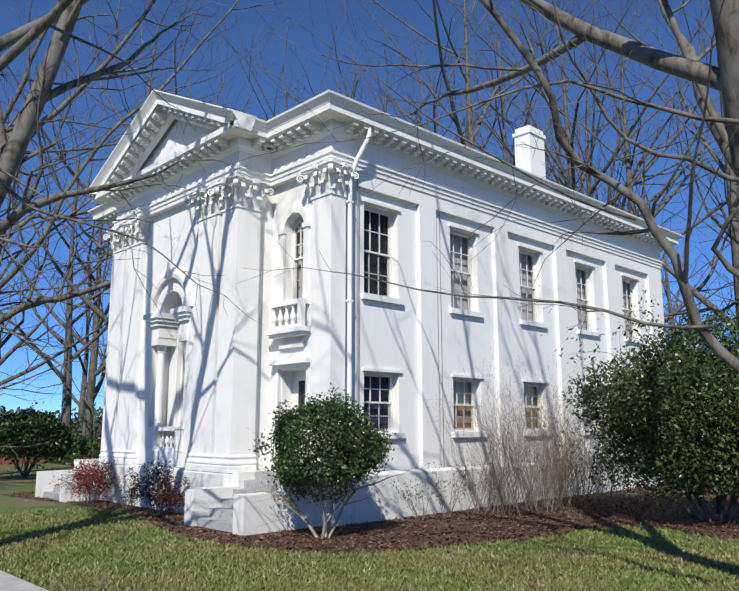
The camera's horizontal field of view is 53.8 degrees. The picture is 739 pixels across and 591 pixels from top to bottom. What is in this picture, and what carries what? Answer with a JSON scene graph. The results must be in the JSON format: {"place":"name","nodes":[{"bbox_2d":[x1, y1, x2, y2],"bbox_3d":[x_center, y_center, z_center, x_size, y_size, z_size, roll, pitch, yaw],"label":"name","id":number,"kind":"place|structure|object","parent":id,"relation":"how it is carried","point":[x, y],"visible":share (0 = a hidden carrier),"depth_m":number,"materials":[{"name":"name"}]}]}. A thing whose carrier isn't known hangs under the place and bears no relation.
{"place":"outdoors","nodes":[
{"label":"outdoors","id":0,"kind":"place"},
{"bbox_2d":[0,447,48,464],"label":"brick wall","id":1,"kind":"structure","parent":0,"point":[2,460],"depth_m":42.43,"materials":[{"name":"red brick"}]},
{"bbox_2d":[43,459,278,531],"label":"steps","id":2,"kind":"structure","parent":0,"point":[220,518],"depth_m":16.20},
{"bbox_2d":[35,456,669,535],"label":"building plinth cheek walls","id":3,"kind":"structure","parent":0,"point":[205,491],"depth_m":17.33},
{"bbox_2d":[0,0,737,422],"label":"sky","id":4,"kind":"structure","parent":0,"point":[411,10],"materials":[{"name":"blue"}]},
{"bbox_2d":[0,463,738,590],"bbox_3d":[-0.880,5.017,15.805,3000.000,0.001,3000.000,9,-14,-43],"label":"lawn","id":5,"kind":"structure","parent":0,"point":[15,482],"depth_m":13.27,"materials":[{"name":"green plant"}]},
{"bbox_2d":[0,570,48,590],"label":"concrete sidewalk","id":6,"kind":"structure","parent":5,"relation":"on","point":[8,582],"depth_m":9.94,"materials":[{"name":"grey concrete"}]},
{"bbox_2d":[0,398,78,478],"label":"shrub","id":7,"kind":"object","parent":5,"relation":"on","point":[11,428],"depth_m":29.91,"materials":[{"name":"green plant"}]},
{"bbox_2d":[29,434,101,465],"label":"hedge leaves","id":8,"kind":"object","parent":5,"relation":"on","point":[85,444],"visible":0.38,"depth_m":40.13,"materials":[{"name":"green plant"}]},
{"bbox_2d":[0,0,262,325],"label":"tree","id":9,"kind":"object","parent":5,"relation":"on","point":[63,15],"visible":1,"depth_m":12.39,"materials":[{"name":"grey plant"}]},
{"bbox_2d":[0,0,301,480],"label":"tree","id":10,"kind":"object","parent":5,"relation":"on","point":[8,277],"visible":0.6,"depth_m":26.41,"materials":[{"name":"grey plant"}]},
{"bbox_2d":[0,402,694,443],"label":"distant treeline evergreen","id":11,"kind":"object","parent":5,"relation":"on","point":[97,425],"visible":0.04,"depth_m":71.02,"materials":[{"name":"green plant"}]},
{"bbox_2d":[0,82,735,437],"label":"distant bare trees","id":12,"kind":"object","parent":5,"relation":"on","point":[88,380],"visible":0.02,"depth_m":60.92,"materials":[{"name":"brown plant"}]},
{"bbox_2d":[0,0,738,431],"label":"bare trees","id":13,"kind":"object","parent":5,"relation":"on","point":[732,198],"visible":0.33,"depth_m":40.17,"materials":[{"name":"brown plant"}]},
{"bbox_2d":[2,480,738,590],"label":"mulch beds","id":14,"kind":"object","parent":5,"relation":"on","point":[472,530],"visible":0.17,"depth_m":16.03,"materials":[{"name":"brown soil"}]},
{"bbox_2d":[50,455,125,503],"bbox_3d":[-7.837,5.189,20.548,1.635,1.422,2.226,9,-14,-43],"label":"nandina bush","id":15,"kind":"object","parent":14,"relation":"on","point":[93,475],"depth_m":20.58,"materials":[{"name":"red plant"}]},
{"bbox_2d":[105,479,141,510],"bbox_3d":[-6.242,5.172,18.838,0.881,0.851,0.874,9,-14,-43],"label":"small plant","id":16,"kind":"object","parent":14,"relation":"on","point":[130,500],"depth_m":18.81,"materials":[{"name":"grey plant"}]},
{"bbox_2d":[131,464,181,516],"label":"red nandina stems","id":17,"kind":"object","parent":14,"relation":"on","point":[157,511],"visible":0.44,"depth_m":17.63,"materials":[{"name":"brown plant"}]},
{"bbox_2d":[124,457,189,511],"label":"dark-red nandina leaves","id":18,"kind":"object","parent":14,"relation":"on","point":[167,483],"visible":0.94,"depth_m":17.59,"materials":[{"name":"plant"}]},
{"bbox_2d":[247,382,416,538],"bbox_3d":[-0.655,3.302,14.640,3.422,3.111,3.055,9,-14,-43],"label":"round bush","id":19,"kind":"object","parent":14,"relation":"on","point":[334,422],"depth_m":13.97,"materials":[{"name":"green plant"}]},
{"bbox_2d":[391,476,445,520],"bbox_3d":[1.013,4.695,16.753,1.190,1.036,1.370,9,-14,-43],"label":"shrub","id":20,"kind":"object","parent":14,"relation":"on","point":[415,490],"depth_m":16.72,"materials":[{"name":"grey plant"}]},
{"bbox_2d":[421,458,490,517],"bbox_3d":[1.870,4.588,17.244,1.308,1.410,1.677,9,-14,-43],"label":"bare shrub","id":21,"kind":"object","parent":14,"relation":"on","point":[440,498],"depth_m":17.34,"materials":[{"name":"grey plant"}]},
{"bbox_2d":[427,339,633,517],"bbox_3d":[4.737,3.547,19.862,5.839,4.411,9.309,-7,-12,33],"label":"bare twiggy shrubs","id":22,"kind":"object","parent":14,"relation":"on","point":[531,502],"visible":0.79,"depth_m":19.02,"materials":[{"name":"plant"}]},
{"bbox_2d":[541,290,738,524],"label":"evergreen shrub","id":23,"kind":"object","parent":14,"relation":"on","point":[643,436],"depth_m":15.94,"materials":[{"name":"green plant"}]},
{"bbox_2d":[87,89,682,475],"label":"trim","id":24,"kind":"structure","parent":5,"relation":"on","point":[461,178],"depth_m":19.71,"materials":[{"name":"white paint"}]},
{"bbox_2d":[155,89,266,120],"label":"building roof","id":25,"kind":"structure","parent":24,"relation":"on","point":[210,103],"depth_m":18.68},
{"bbox_2d":[204,0,738,373],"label":"tree","id":26,"kind":"object","parent":5,"relation":"on","point":[723,77],"visible":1,"depth_m":8.11,"materials":[{"name":"grey plant"}]},
{"bbox_2d":[100,119,665,471],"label":"building walls","id":27,"kind":"structure","parent":0,"point":[219,413],"depth_m":19.25,"materials":[{"name":"white paint"}]},
{"bbox_2d":[103,158,358,253],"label":"column capitals","id":28,"kind":"object","parent":27,"relation":"attached to","point":[328,176],"visible":0.85,"depth_m":18.39,"materials":[{"name":"white stone"}]},
{"bbox_2d":[255,172,443,459],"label":"building conduits","id":29,"kind":"object","parent":27,"relation":"attached to","point":[357,323],"visible":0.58,"depth_m":18.02,"materials":[{"name":"white metal"}]},
{"bbox_2d":[346,125,370,513],"bbox_3d":[-0.250,0.347,16.882,0.188,9.103,0.614,29,-30,-70],"label":"downspout","id":30,"kind":"object","parent":27,"relation":"attached to","point":[349,300],"visible":0.75,"depth_m":17.01,"materials":[{"name":"white metal"}]},
{"bbox_2d":[179,206,635,494],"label":"windows","id":31,"kind":"structure","parent":27,"relation":"in","point":[298,376],"depth_m":19.90,"materials":[{"name":"white wood"}]},
{"bbox_2d":[294,212,631,426],"bbox_3d":[3.317,1.234,21.940,16.623,5.500,5.078,4,-11,-23],"label":"window glass","id":32,"kind":"object","parent":31,"relation":"in","point":[456,307],"depth_m":20.48,"materials":[{"name":"glass"}]},
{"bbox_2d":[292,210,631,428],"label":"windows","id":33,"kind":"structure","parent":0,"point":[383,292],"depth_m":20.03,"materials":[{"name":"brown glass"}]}
]}

